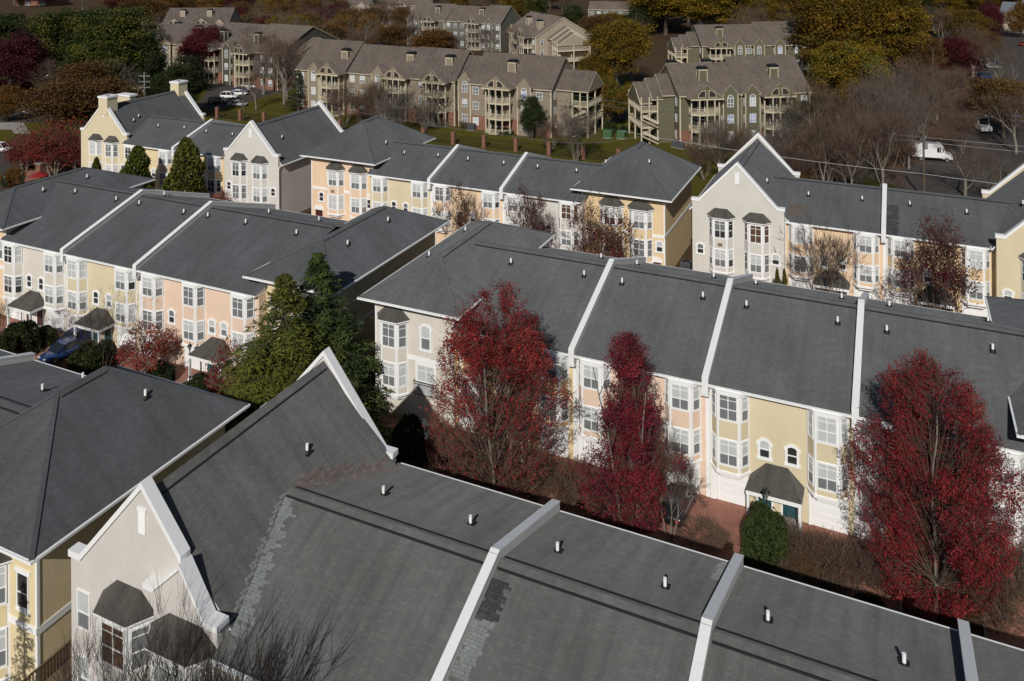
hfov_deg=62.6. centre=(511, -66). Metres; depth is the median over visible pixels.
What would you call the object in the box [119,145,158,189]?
arborvitae
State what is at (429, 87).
balcony door
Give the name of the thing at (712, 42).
apartment building
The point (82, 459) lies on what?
hip roof townhouse
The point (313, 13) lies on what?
bare tree
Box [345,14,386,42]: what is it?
bare tree
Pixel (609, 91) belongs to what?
golden tree
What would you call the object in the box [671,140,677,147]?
air conditioner
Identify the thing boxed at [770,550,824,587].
bare shrub
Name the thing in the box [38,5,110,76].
evergreen tree
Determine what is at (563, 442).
garage door
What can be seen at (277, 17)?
bare tree
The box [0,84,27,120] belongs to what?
amber tree
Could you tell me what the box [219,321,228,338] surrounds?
window
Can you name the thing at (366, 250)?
hip roof townhouse
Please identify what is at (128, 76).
bare tree
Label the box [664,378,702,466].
bay window
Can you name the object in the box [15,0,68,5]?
warehouse
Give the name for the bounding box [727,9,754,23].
bare tree
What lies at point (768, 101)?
balcony door
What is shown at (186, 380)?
kerb
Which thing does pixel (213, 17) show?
bare tree
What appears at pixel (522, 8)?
woods
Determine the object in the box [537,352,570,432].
bay window
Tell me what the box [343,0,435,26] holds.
apartment building
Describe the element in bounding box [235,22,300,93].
bare tree
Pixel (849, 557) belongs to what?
bare shrub
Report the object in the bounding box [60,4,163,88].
evergreen tree
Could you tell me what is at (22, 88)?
leaf litter
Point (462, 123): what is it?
red shrub
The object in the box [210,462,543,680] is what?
townhouse
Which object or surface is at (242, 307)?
bay window
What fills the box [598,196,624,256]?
bay window
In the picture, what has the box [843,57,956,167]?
bare tree
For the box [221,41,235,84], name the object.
bay window
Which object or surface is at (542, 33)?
apartment building
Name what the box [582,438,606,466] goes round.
garage door
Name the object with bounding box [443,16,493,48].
bare tree
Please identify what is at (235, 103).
parked car
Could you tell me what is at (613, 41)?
golden tree
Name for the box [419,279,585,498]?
red maple
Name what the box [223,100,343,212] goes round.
gable townhouse
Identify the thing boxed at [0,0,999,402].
ground
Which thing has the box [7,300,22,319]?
garage door
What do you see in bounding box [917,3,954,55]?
bare tree
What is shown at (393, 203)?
window
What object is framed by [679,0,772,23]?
golden tree
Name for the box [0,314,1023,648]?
driveway
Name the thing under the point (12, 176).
amber tree
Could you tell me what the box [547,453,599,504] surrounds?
red shrub
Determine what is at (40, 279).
window
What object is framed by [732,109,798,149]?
bare tree
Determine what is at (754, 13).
bare tree
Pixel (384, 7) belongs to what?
bare tree
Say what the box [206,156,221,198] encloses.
bay window
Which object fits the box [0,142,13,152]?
parked car
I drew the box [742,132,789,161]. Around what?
bare tree
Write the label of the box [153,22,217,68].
apartment building
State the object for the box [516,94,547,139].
evergreen tree
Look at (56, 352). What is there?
parked car
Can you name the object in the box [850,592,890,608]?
boxwood shrub
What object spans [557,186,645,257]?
crape myrtle
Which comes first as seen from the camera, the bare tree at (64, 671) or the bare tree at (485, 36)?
the bare tree at (64, 671)
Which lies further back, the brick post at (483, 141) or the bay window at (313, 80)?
the bay window at (313, 80)
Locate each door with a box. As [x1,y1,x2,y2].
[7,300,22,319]
[25,313,33,320]
[36,309,43,325]
[47,311,64,332]
[92,332,100,340]
[103,327,111,338]
[118,330,136,352]
[144,337,163,359]
[184,346,204,370]
[206,73,212,81]
[206,363,212,372]
[240,55,246,62]
[240,66,246,74]
[314,205,323,216]
[325,76,334,85]
[390,80,400,89]
[413,360,436,398]
[428,84,436,92]
[428,113,439,123]
[459,408,485,435]
[490,90,500,100]
[491,104,500,115]
[491,120,501,131]
[538,426,568,458]
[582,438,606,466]
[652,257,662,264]
[666,460,700,493]
[690,100,704,111]
[690,116,704,128]
[692,133,704,142]
[711,49,719,56]
[716,472,748,506]
[756,497,773,510]
[763,98,776,108]
[763,113,776,124]
[763,130,776,136]
[781,504,797,519]
[789,276,812,288]
[803,60,810,66]
[809,492,847,534]
[854,286,878,299]
[866,511,902,545]
[890,293,913,305]
[962,303,988,316]
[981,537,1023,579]
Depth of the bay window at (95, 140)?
138.06 m
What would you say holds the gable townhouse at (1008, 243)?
on the ground at (658, 56)
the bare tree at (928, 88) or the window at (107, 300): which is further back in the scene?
the bare tree at (928, 88)
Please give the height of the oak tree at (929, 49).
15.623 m
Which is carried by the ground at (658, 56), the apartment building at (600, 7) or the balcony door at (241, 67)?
the apartment building at (600, 7)
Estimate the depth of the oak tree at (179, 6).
424.37 m
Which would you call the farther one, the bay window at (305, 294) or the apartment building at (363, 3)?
the apartment building at (363, 3)
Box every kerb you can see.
[180,372,226,390]
[900,568,986,637]
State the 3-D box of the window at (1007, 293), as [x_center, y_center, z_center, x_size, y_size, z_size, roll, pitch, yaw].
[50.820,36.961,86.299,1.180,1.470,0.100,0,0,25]
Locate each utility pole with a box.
[139,72,149,96]
[243,87,243,119]
[920,136,927,171]
[923,172,924,191]
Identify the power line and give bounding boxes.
[244,84,638,142]
[547,95,1019,151]
[553,91,1023,146]
[620,130,996,183]
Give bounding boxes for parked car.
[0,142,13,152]
[37,335,86,363]
[57,327,91,340]
[208,96,227,103]
[220,91,238,98]
[227,100,247,106]
[231,86,249,91]
[232,89,247,95]
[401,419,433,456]
[659,480,696,527]
[969,113,991,132]
[976,72,994,78]
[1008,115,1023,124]
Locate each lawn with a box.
[0,70,794,210]
[0,130,14,141]
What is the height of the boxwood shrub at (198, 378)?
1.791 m
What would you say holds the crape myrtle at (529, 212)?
on the alley
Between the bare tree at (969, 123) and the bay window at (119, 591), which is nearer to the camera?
the bay window at (119, 591)
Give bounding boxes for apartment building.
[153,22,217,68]
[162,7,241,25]
[197,22,339,90]
[295,38,603,137]
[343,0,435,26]
[406,2,520,51]
[506,11,591,68]
[588,1,630,28]
[627,54,811,148]
[667,21,820,80]
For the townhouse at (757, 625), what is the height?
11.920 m
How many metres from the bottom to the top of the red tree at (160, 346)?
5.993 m
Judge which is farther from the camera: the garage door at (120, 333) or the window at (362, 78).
the window at (362, 78)
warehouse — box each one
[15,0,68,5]
[1000,1,1023,32]
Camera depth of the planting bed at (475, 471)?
65.32 m
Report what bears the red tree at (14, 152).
on the brick walk
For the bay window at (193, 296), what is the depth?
80.37 m
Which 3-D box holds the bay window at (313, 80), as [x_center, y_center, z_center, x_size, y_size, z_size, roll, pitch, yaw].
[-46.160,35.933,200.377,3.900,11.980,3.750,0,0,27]
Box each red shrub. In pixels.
[420,416,467,464]
[458,120,467,128]
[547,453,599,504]
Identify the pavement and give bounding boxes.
[0,122,30,133]
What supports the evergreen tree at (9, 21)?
on the lawn at (272, 105)
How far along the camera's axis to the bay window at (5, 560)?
44.96 m
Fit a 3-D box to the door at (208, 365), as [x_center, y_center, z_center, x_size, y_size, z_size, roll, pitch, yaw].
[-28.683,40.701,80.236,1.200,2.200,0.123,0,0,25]
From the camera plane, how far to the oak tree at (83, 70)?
183.04 m
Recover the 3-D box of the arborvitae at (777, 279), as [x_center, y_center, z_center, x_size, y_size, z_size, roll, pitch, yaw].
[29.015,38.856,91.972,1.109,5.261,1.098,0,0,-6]
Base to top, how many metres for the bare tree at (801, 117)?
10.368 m
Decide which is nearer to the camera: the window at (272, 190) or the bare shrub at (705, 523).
the bare shrub at (705, 523)
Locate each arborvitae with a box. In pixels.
[91,156,101,169]
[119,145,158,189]
[162,136,207,192]
[774,267,779,283]
[781,268,786,284]
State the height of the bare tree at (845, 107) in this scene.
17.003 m
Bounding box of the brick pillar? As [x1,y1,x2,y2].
[34,161,46,179]
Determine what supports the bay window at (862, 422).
in the townhouse at (987, 352)
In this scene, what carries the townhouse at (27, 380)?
on the ground at (658, 56)
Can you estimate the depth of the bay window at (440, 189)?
111.64 m
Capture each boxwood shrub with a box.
[0,334,17,353]
[2,319,42,354]
[23,156,34,168]
[31,324,59,349]
[66,340,107,375]
[89,338,118,368]
[146,359,175,380]
[186,371,217,390]
[391,412,428,467]
[494,127,513,135]
[598,118,607,128]
[601,121,617,132]
[619,125,628,133]
[739,497,790,576]
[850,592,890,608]
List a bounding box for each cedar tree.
[211,272,388,432]
[254,251,401,444]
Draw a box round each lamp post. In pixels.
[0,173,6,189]
[18,170,24,183]
[187,342,192,378]
[763,486,769,540]
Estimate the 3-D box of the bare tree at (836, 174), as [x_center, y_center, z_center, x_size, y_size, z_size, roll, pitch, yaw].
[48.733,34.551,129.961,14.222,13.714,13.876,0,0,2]
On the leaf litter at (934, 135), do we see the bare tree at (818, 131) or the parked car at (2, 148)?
the bare tree at (818, 131)
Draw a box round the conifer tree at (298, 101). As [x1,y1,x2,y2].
[281,70,307,110]
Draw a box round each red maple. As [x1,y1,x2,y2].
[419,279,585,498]
[573,326,688,536]
[843,345,1023,622]
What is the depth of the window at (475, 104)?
180.33 m
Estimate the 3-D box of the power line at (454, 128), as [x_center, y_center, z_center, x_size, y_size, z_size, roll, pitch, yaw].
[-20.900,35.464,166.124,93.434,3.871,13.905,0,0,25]
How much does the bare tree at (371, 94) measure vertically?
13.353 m
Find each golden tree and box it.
[213,0,227,5]
[576,54,612,76]
[580,15,657,88]
[589,74,627,120]
[618,81,639,112]
[620,0,704,35]
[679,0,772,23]
[738,0,775,18]
[762,0,821,20]
[784,0,905,61]
[805,38,898,115]
[833,0,940,78]
[853,43,897,111]
[929,0,1000,11]
[943,8,1001,38]
[988,0,1021,6]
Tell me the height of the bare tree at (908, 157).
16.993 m
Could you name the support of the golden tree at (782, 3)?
on the ground at (658, 56)
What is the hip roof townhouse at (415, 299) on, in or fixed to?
on the ground at (658, 56)
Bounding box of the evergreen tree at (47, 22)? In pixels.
[19,4,96,83]
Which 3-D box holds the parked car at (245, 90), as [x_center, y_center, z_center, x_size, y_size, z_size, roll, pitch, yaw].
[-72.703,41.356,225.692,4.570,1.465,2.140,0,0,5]
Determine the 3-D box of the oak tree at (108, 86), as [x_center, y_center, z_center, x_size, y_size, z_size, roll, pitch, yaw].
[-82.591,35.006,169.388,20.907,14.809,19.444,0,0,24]
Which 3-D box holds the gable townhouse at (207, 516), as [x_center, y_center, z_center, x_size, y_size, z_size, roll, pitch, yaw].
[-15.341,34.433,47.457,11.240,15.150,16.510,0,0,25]
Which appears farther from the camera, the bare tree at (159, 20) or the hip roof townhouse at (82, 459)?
the bare tree at (159, 20)
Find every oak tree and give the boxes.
[10,76,108,153]
[36,55,116,126]
[63,72,150,128]
[110,0,170,27]
[163,0,186,7]
[803,72,812,88]
[900,33,953,74]
[960,29,1007,65]
[960,74,1023,137]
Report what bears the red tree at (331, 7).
on the ground at (658, 56)
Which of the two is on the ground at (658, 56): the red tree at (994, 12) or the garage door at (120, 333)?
the red tree at (994, 12)
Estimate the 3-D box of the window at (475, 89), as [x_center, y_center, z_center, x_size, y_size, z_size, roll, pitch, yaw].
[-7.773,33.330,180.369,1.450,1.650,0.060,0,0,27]
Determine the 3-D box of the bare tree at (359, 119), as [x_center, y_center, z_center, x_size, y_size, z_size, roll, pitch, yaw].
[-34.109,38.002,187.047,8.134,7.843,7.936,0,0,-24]
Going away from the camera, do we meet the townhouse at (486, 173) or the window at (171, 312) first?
the window at (171, 312)
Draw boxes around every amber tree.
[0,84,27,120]
[0,168,26,188]
[405,27,461,48]
[1003,0,1023,37]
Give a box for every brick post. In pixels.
[215,107,219,117]
[238,109,242,120]
[261,112,266,121]
[451,131,455,144]
[481,134,486,147]
[513,138,518,151]
[546,141,551,155]
[581,145,585,159]
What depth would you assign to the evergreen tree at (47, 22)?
222.22 m
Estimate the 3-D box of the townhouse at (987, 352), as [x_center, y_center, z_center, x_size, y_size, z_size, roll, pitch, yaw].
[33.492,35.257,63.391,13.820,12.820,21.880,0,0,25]
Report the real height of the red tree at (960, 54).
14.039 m
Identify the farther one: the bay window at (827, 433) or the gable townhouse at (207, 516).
the bay window at (827, 433)
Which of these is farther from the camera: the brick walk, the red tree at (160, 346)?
the brick walk
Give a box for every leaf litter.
[0,82,41,104]
[795,56,1023,178]
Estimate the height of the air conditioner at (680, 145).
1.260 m
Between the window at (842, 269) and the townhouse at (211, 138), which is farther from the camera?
the townhouse at (211, 138)
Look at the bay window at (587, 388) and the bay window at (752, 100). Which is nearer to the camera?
the bay window at (587, 388)
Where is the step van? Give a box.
[910,141,952,162]
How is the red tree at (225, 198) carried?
on the ground at (658, 56)
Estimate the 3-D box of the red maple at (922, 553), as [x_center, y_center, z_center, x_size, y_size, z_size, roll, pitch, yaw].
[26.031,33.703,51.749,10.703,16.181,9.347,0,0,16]
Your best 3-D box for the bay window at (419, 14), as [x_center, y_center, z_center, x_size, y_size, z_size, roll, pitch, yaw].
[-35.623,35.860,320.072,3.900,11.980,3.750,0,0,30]
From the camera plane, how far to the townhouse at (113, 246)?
87.44 m
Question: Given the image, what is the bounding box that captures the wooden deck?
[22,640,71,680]
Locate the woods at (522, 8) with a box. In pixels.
[11,0,974,48]
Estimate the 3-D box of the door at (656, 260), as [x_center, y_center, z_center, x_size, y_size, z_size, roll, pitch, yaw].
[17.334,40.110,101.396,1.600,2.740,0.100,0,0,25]
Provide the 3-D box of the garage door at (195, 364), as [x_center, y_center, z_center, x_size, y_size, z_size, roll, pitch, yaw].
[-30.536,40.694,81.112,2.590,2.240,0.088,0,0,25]
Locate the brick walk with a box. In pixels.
[5,169,63,189]
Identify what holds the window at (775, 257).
in the gable townhouse at (739, 216)
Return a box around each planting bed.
[47,355,85,368]
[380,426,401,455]
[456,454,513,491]
[590,491,651,526]
[752,541,799,578]
[902,573,984,637]
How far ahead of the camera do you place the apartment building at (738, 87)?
167.90 m
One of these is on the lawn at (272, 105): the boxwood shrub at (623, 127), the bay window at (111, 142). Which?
the boxwood shrub at (623, 127)
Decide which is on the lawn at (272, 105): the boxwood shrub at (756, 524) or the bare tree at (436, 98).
the bare tree at (436, 98)
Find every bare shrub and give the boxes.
[407,419,480,475]
[506,455,553,502]
[524,450,588,509]
[557,457,609,519]
[672,505,734,555]
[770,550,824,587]
[773,511,820,564]
[787,523,854,585]
[793,561,861,598]
[808,528,884,603]
[837,536,923,603]
[941,549,1023,645]
[986,525,1023,606]
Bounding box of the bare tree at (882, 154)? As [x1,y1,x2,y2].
[853,140,898,166]
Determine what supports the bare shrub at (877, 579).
on the driveway
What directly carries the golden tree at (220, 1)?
on the ground at (658, 56)
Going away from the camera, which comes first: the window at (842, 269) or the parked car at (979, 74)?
the window at (842, 269)
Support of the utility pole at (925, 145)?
on the parking lot at (945, 184)
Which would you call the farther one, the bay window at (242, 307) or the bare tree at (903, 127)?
the bare tree at (903, 127)
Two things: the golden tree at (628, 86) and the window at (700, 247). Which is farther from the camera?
the golden tree at (628, 86)
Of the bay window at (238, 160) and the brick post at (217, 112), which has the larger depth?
the brick post at (217, 112)
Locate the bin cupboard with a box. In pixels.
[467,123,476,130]
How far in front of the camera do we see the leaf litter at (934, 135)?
194.97 m
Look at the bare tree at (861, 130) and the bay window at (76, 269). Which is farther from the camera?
the bare tree at (861, 130)
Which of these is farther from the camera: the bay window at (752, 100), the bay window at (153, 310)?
the bay window at (752, 100)
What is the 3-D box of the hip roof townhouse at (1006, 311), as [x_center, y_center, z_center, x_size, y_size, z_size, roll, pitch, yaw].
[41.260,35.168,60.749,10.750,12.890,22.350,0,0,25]
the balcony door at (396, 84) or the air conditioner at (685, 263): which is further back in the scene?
the balcony door at (396, 84)
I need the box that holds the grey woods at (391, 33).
[147,0,628,45]
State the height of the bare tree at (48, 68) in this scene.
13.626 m
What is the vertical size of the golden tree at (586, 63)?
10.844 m
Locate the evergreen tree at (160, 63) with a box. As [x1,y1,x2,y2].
[126,26,172,95]
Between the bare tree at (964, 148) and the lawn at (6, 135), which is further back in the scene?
the lawn at (6, 135)
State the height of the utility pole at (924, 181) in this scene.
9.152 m
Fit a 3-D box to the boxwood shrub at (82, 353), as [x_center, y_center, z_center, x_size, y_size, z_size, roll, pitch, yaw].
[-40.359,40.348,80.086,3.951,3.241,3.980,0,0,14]
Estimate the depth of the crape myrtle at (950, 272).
81.45 m
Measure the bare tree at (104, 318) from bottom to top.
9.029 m
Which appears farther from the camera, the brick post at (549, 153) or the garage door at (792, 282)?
the brick post at (549, 153)
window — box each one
[0,242,2,260]
[0,552,12,680]
[2,242,23,301]
[14,565,30,615]
[25,274,32,288]
[37,276,43,291]
[43,251,65,312]
[66,256,87,318]
[77,587,90,632]
[77,653,90,680]
[87,133,103,169]
[92,290,99,305]
[93,580,153,680]
[103,136,119,172]
[105,293,112,309]
[114,267,137,331]
[124,145,134,168]
[141,273,164,338]
[145,613,216,680]
[151,168,155,177]
[158,150,172,189]
[160,36,171,68]
[167,308,175,325]
[181,282,205,349]
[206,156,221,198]
[207,318,216,335]
[215,17,224,25]
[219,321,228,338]
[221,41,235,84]
[226,180,231,190]
[230,153,247,202]
[230,293,255,361]
[250,155,268,203]
[270,187,275,197]
[292,290,315,318]
[307,60,321,107]
[318,191,324,202]
[326,162,345,217]
[348,165,367,218]
[349,75,354,81]
[357,0,365,8]
[360,76,364,82]
[370,64,384,116]
[371,176,388,208]
[377,306,409,399]
[390,200,397,207]
[402,202,408,210]
[411,181,428,215]
[412,13,420,43]
[419,324,432,352]
[433,184,451,232]
[456,70,471,126]
[458,337,487,410]
[469,212,476,221]
[473,87,478,94]
[473,101,478,109]
[473,117,478,124]
[481,191,499,222]
[483,17,493,50]
[505,194,524,226]
[515,76,532,136]
[516,27,528,53]
[536,92,542,100]
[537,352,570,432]
[545,223,552,232]
[558,201,579,250]
[578,359,611,443]
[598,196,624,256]
[627,200,654,262]
[655,240,663,253]
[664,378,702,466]
[695,242,704,254]
[707,208,735,275]
[711,388,750,479]
[720,81,739,145]
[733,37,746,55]
[742,81,761,137]
[742,212,771,281]
[746,48,750,53]
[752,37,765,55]
[756,438,772,461]
[770,253,780,266]
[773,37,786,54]
[784,444,800,468]
[788,224,814,280]
[806,409,850,505]
[819,256,828,268]
[837,259,847,271]
[852,232,880,291]
[861,420,904,514]
[887,237,915,296]
[922,269,931,283]
[960,246,989,308]
[977,449,1023,550]
[1001,288,1014,297]
[1018,252,1023,298]
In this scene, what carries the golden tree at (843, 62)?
on the ground at (658, 56)
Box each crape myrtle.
[429,172,482,236]
[438,373,539,486]
[502,179,556,233]
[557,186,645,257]
[579,414,687,530]
[623,426,712,543]
[775,210,873,292]
[890,207,988,312]
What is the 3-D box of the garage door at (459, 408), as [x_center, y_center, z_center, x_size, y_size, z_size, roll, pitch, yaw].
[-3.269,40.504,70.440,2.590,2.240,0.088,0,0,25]
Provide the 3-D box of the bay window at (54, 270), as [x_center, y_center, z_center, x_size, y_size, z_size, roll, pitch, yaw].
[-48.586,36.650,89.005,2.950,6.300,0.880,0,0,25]
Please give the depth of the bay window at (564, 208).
104.19 m
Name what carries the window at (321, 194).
in the hip roof townhouse at (344, 162)
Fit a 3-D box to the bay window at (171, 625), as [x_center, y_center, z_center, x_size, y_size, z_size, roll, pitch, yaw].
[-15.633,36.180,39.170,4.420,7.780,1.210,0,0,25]
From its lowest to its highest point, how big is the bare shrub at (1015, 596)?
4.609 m
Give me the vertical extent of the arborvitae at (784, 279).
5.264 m
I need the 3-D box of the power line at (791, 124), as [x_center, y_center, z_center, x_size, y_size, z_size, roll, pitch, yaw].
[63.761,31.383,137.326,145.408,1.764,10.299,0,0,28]
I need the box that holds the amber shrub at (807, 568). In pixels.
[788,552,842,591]
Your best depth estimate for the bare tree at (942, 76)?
185.06 m
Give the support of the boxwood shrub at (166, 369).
on the planting bed
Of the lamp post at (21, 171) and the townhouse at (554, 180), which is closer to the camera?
the townhouse at (554, 180)
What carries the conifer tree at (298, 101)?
on the lawn at (272, 105)
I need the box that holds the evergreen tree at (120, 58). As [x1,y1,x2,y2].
[56,19,136,78]
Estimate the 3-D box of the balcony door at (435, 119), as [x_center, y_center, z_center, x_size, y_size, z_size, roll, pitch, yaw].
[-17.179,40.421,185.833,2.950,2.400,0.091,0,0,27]
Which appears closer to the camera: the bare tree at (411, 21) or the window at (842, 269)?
the window at (842, 269)
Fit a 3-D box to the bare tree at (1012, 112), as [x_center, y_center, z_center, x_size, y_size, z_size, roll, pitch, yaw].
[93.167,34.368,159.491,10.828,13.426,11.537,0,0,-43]
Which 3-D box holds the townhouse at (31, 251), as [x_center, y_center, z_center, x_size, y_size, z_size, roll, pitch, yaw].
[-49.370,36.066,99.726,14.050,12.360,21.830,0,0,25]
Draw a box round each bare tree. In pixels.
[0,284,36,334]
[23,57,64,93]
[45,585,148,680]
[47,291,100,360]
[65,564,213,680]
[80,284,154,366]
[102,59,145,93]
[117,594,318,680]
[144,13,178,31]
[192,8,241,27]
[200,616,270,680]
[213,18,270,43]
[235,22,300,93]
[235,66,265,109]
[245,9,308,23]
[249,28,305,104]
[257,32,308,99]
[284,49,304,73]
[286,15,311,25]
[296,1,337,21]
[302,14,350,39]
[324,74,368,127]
[328,0,362,15]
[343,88,371,122]
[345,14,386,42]
[345,20,380,44]
[347,72,396,117]
[357,0,405,29]
[372,81,419,124]
[377,0,414,24]
[397,10,437,46]
[405,63,470,125]
[408,95,441,131]
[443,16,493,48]
[472,23,511,51]
[503,22,526,53]
[533,114,567,152]
[548,103,605,160]
[626,11,651,82]
[683,126,732,179]
[689,112,760,163]
[718,120,767,154]
[724,0,771,23]
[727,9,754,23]
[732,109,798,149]
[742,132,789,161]
[760,92,812,169]
[760,94,806,151]
[768,134,841,177]
[774,1,805,20]
[779,113,877,182]
[780,75,846,165]
[789,104,845,180]
[810,105,880,183]
[816,82,901,169]
[831,97,922,180]
[840,63,882,123]
[842,91,912,185]
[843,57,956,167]
[853,140,898,166]
[874,73,945,168]
[877,53,939,115]
[887,58,956,131]
[903,88,955,139]
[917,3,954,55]
[923,65,971,108]
[926,58,974,119]
[928,130,1014,195]
[929,109,984,152]
[945,18,992,76]
[948,95,988,124]
[956,149,1020,189]
[967,34,1017,78]
[968,85,1023,152]
[971,43,1023,85]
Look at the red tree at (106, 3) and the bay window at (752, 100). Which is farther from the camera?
the red tree at (106, 3)
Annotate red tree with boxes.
[0,26,55,107]
[0,134,47,170]
[9,116,87,175]
[55,132,80,168]
[100,0,124,8]
[103,318,182,375]
[175,22,234,73]
[196,333,254,398]
[212,190,236,201]
[323,2,348,19]
[932,35,989,83]
[978,0,1012,38]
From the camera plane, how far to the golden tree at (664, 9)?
339.28 m
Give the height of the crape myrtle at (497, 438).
9.217 m
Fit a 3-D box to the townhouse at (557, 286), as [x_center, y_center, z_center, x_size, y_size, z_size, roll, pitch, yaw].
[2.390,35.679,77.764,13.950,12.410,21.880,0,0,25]
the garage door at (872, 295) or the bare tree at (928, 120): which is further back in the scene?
the bare tree at (928, 120)
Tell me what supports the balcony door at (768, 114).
in the apartment building at (738, 87)
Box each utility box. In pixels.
[603,128,613,138]
[616,129,626,139]
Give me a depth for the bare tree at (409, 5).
371.74 m
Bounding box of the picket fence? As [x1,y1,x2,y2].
[199,108,614,160]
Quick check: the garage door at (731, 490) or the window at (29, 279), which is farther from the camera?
the window at (29, 279)
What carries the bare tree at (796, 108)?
on the lawn at (272, 105)
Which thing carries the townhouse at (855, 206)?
on the ground at (658, 56)
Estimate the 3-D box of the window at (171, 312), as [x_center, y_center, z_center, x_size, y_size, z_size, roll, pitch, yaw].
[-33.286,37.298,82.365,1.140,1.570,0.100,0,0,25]
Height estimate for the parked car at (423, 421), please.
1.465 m
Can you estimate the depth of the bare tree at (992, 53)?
219.70 m
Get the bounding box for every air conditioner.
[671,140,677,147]
[677,141,684,149]
[680,259,691,269]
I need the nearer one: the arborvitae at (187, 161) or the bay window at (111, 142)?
the arborvitae at (187, 161)
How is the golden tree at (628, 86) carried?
on the lawn at (272, 105)
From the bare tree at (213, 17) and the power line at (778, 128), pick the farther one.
the bare tree at (213, 17)
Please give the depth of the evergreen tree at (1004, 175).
140.83 m
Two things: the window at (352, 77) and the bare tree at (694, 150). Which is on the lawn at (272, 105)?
the bare tree at (694, 150)
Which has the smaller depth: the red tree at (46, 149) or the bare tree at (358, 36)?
the red tree at (46, 149)
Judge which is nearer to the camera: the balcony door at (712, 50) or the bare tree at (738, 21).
the balcony door at (712, 50)
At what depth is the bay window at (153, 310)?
82.64 m
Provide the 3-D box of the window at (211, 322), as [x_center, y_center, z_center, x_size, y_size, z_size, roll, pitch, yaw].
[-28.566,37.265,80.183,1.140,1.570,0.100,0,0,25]
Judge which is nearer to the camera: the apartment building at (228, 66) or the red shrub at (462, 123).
the red shrub at (462, 123)
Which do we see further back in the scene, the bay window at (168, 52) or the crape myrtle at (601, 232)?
the bay window at (168, 52)
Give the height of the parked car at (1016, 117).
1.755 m
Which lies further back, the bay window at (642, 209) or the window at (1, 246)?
the bay window at (642, 209)
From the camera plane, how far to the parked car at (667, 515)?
59.28 m
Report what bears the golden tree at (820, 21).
on the ground at (658, 56)
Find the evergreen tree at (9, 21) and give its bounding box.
[0,11,35,83]
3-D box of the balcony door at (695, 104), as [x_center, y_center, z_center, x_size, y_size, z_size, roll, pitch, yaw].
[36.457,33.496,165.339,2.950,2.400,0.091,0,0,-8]
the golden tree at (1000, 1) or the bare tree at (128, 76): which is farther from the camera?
the golden tree at (1000, 1)
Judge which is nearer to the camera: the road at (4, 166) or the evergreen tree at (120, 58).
the road at (4, 166)
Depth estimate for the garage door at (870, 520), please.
57.47 m
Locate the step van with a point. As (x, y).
(932, 153)
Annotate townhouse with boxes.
[0,167,155,314]
[0,180,163,332]
[0,349,13,356]
[0,352,85,424]
[0,365,249,680]
[59,189,230,352]
[68,347,397,680]
[80,79,205,172]
[122,115,206,189]
[132,201,346,386]
[171,119,245,198]
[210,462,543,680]
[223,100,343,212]
[242,206,448,362]
[300,115,435,220]
[357,221,555,428]
[368,140,453,215]
[427,144,522,244]
[431,499,729,680]
[453,241,614,461]
[499,152,604,252]
[568,256,732,496]
[570,141,701,266]
[689,132,800,283]
[689,553,964,680]
[701,273,858,536]
[773,175,882,300]
[851,292,1023,581]
[881,183,1012,316]
[957,618,1023,680]
[981,163,1023,298]
[985,296,1023,438]
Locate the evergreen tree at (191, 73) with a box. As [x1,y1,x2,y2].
[145,54,214,101]
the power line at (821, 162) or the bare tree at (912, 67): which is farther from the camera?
the bare tree at (912, 67)
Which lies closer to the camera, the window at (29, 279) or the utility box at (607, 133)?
the window at (29, 279)
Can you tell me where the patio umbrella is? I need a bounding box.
[28,171,48,177]
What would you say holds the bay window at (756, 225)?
in the gable townhouse at (739, 216)
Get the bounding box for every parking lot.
[197,83,296,108]
[885,107,1023,197]
[970,31,1023,81]
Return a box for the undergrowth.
[763,135,922,187]
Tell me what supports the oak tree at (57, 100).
on the ground at (658, 56)
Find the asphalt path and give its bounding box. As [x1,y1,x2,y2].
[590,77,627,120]
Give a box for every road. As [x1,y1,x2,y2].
[0,105,76,124]
[0,151,9,190]
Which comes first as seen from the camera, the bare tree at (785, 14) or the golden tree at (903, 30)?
the golden tree at (903, 30)
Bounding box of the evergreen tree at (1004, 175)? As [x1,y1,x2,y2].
[994,170,1010,177]
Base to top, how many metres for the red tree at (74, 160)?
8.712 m
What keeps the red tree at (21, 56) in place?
on the lawn at (272, 105)
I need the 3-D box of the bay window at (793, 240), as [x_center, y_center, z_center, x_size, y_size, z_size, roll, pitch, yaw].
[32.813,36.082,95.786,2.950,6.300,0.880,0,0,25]
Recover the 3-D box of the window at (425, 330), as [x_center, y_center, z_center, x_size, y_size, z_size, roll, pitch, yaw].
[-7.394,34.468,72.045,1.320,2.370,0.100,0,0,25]
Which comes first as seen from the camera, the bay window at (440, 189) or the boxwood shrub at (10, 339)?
the boxwood shrub at (10, 339)
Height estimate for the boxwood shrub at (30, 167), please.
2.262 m

